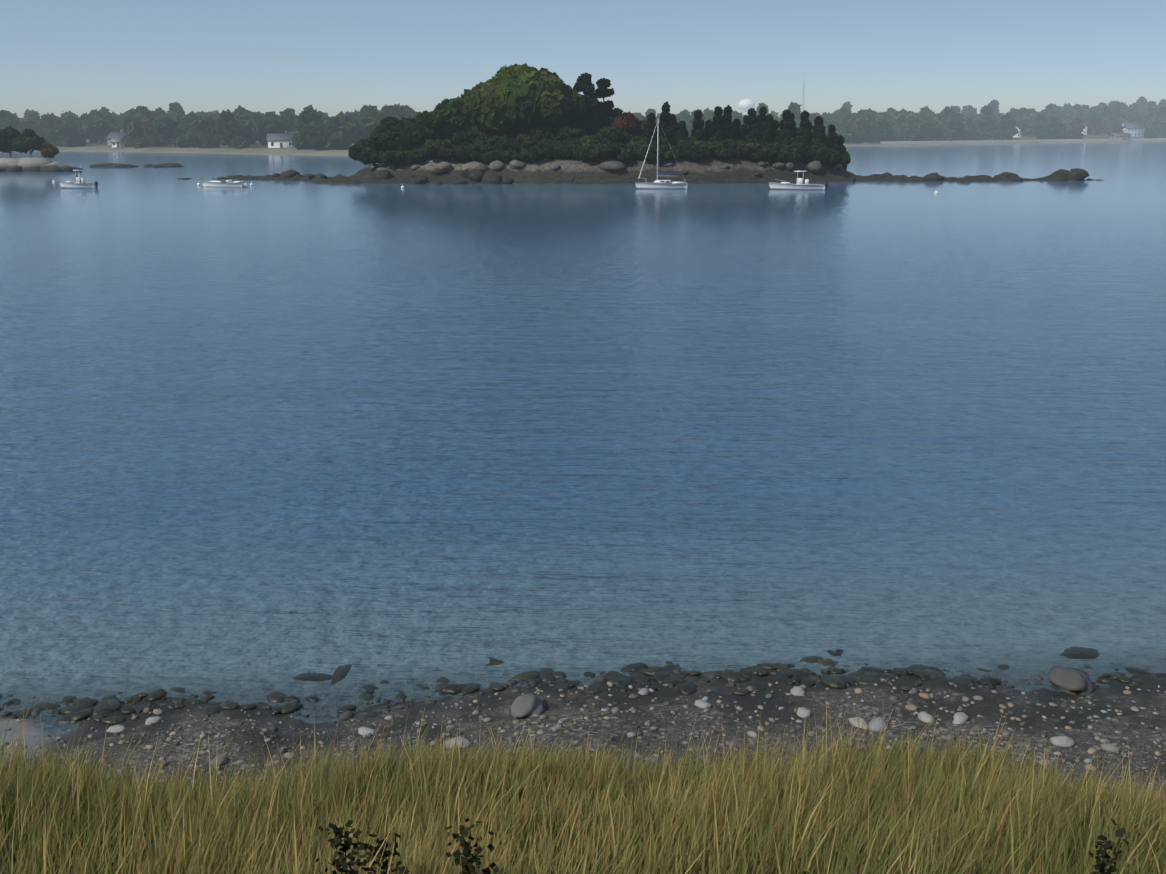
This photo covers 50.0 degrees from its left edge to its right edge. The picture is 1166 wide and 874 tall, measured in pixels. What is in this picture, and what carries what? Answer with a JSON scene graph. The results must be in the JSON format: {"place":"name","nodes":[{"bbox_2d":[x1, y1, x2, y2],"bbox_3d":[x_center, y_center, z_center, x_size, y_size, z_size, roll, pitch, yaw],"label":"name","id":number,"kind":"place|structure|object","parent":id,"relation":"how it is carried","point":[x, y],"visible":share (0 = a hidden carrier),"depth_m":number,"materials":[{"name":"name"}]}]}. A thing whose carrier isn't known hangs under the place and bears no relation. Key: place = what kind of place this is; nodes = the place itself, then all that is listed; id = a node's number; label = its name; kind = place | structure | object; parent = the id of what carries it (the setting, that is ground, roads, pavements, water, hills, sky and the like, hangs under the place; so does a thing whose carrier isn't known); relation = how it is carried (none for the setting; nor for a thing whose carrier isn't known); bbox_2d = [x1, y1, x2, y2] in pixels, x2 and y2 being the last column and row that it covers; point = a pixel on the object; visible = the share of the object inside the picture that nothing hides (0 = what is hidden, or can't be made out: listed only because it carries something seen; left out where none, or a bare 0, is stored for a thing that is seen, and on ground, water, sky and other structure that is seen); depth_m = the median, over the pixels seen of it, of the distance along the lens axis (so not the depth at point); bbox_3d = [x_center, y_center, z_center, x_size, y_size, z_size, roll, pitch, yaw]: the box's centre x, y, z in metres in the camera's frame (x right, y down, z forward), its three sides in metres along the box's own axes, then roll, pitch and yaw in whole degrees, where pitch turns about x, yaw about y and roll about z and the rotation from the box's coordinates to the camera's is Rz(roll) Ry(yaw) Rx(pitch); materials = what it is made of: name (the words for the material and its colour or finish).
{"place":"outdoors","nodes":[
{"label":"outdoors","id":0,"kind":"place"},
{"bbox_2d":[0,142,1165,734],"bbox_3d":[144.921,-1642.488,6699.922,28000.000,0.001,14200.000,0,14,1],"label":"water","id":1,"kind":"structure","parent":0,"point":[260,440],"depth_m":39.49,"materials":[{"name":"blue liquid"}]},
{"bbox_2d":[59,170,97,187],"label":"motorboat","id":2,"kind":"object","parent":1,"relation":"in","point":[80,182],"visible":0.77,"depth_m":196.16,"materials":[{"name":"white plastic"}]},
{"bbox_2d":[202,178,248,186],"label":"runabout","id":3,"kind":"object","parent":1,"relation":"on","point":[226,182],"visible":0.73,"depth_m":200.40,"materials":[{"name":"white plastic"}]},
{"bbox_2d":[52,179,937,193],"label":"mooring buoys","id":4,"kind":"object","parent":1,"relation":"on","point":[402,186],"visible":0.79,"depth_m":207.01},
{"bbox_2d":[635,119,686,188],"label":"sailboat","id":5,"kind":"object","parent":1,"relation":"on","point":[661,184],"visible":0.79,"depth_m":194.11,"materials":[{"name":"white plastic"}]},
{"bbox_2d":[768,165,827,189],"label":"motorboat","id":6,"kind":"object","parent":1,"relation":"in","point":[799,185],"visible":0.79,"depth_m":191.68,"materials":[{"name":"white plastic"}]},
{"bbox_2d":[0,132,1165,873],"bbox_3d":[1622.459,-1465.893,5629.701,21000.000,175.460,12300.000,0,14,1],"label":"ground","id":7,"kind":"structure","parent":0,"point":[556,708],"depth_m":19.34,"materials":[{"name":"grey gravel"}]},
{"bbox_2d":[0,157,184,171],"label":"ledge rocks","id":8,"kind":"object","parent":7,"relation":"on","point":[32,164],"visible":0.62,"depth_m":273.23,"materials":[{"name":"grey stone"}]},
{"bbox_2d":[0,125,58,159],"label":"trees","id":9,"kind":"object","parent":8,"relation":"on","point":[13,139],"depth_m":276.83,"materials":[{"name":"green plant"}]},
{"bbox_2d":[105,130,128,144],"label":"grey house","id":10,"kind":"structure","parent":7,"relation":"on","point":[116,135],"depth_m":547.10,"materials":[{"name":"paint"}]},
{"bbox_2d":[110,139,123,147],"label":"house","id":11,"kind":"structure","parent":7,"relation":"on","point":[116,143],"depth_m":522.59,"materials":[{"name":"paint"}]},
{"bbox_2d":[267,131,294,147],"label":"white house","id":12,"kind":"structure","parent":7,"relation":"on","point":[279,140],"depth_m":486.29,"materials":[{"name":"paint"}]},
{"bbox_2d":[311,812,380,873],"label":"shrub","id":13,"kind":"object","parent":7,"relation":"on","point":[345,847],"visible":1,"depth_m":8.36,"materials":[{"name":"green plant"}]},
{"bbox_2d":[359,833,409,873],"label":"shrub","id":14,"kind":"object","parent":7,"relation":"on","point":[385,866],"visible":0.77,"depth_m":9.05,"materials":[{"name":"green plant"}]},
{"bbox_2d":[445,818,505,873],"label":"shrub","id":15,"kind":"object","parent":7,"relation":"on","point":[468,867],"visible":1,"depth_m":8.56,"materials":[{"name":"green plant"}]},
{"bbox_2d":[0,697,1165,873],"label":"marsh grass","id":16,"kind":"structure","parent":7,"relation":"on","point":[891,814],"depth_m":11.92,"materials":[{"name":"plant"}]},
{"bbox_2d":[0,646,1165,723],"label":"shoreline rocks","id":17,"kind":"object","parent":7,"relation":"on","point":[666,675],"visible":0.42,"depth_m":21.03,"materials":[{"name":"grey stone"}]},
{"bbox_2d":[0,666,1165,798],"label":"beach stones","id":18,"kind":"object","parent":7,"relation":"on","point":[1074,682],"visible":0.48,"depth_m":19.43,"materials":[{"name":"grey stone"}]},
{"bbox_2d":[739,99,754,114],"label":"water tower","id":19,"kind":"structure","parent":7,"relation":"on","point":[745,105],"depth_m":1583.99,"materials":[{"name":"metal"}]},
{"bbox_2d":[801,81,803,112],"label":"radio mast","id":20,"kind":"object","parent":7,"relation":"on","point":[802,109],"visible":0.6,"depth_m":1683.68,"materials":[{"name":"metal"}]},
{"bbox_2d":[1013,127,1021,137],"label":"house","id":21,"kind":"structure","parent":7,"relation":"on","point":[1018,135],"depth_m":833.22,"materials":[{"name":"paint"}]},
{"bbox_2d":[880,138,1165,143],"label":"beach","id":22,"kind":"structure","parent":7,"relation":"on","point":[987,141],"depth_m":778.56,"materials":[{"name":"beige sand"}]},
{"bbox_2d":[1063,121,1087,135],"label":"white house","id":23,"kind":"structure","parent":7,"relation":"on","point":[1084,132],"depth_m":894.85,"materials":[{"name":"paint"}]},
{"bbox_2d":[1077,819,1129,873],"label":"shrub","id":24,"kind":"object","parent":7,"relation":"on","point":[1105,856],"visible":1,"depth_m":8.68,"materials":[{"name":"green plant"}]},
{"bbox_2d":[1109,131,1130,141],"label":"brown house","id":25,"kind":"structure","parent":7,"relation":"on","point":[1123,136],"depth_m":879.20,"materials":[{"name":"paint"}]},
{"bbox_2d":[1121,121,1145,137],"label":"blue house","id":26,"kind":"structure","parent":7,"relation":"on","point":[1135,129],"depth_m":920.12,"materials":[{"name":"paint"}]},
{"bbox_2d":[0,96,1165,149],"bbox_3d":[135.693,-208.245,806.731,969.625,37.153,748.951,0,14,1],"label":"trees","id":27,"kind":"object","parent":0,"point":[240,127],"depth_m":588.00,"materials":[{"name":"green plant"}]},
{"bbox_2d":[0,0,1165,117],"label":"sky","id":28,"kind":"structure","parent":0,"point":[79,57],"materials":[{"name":"blue"}]},
{"bbox_2d":[179,63,1100,183],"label":"island","id":29,"kind":"structure","parent":0,"point":[522,113],"depth_m":219.90,"materials":[{"name":"green plant"}]}
]}

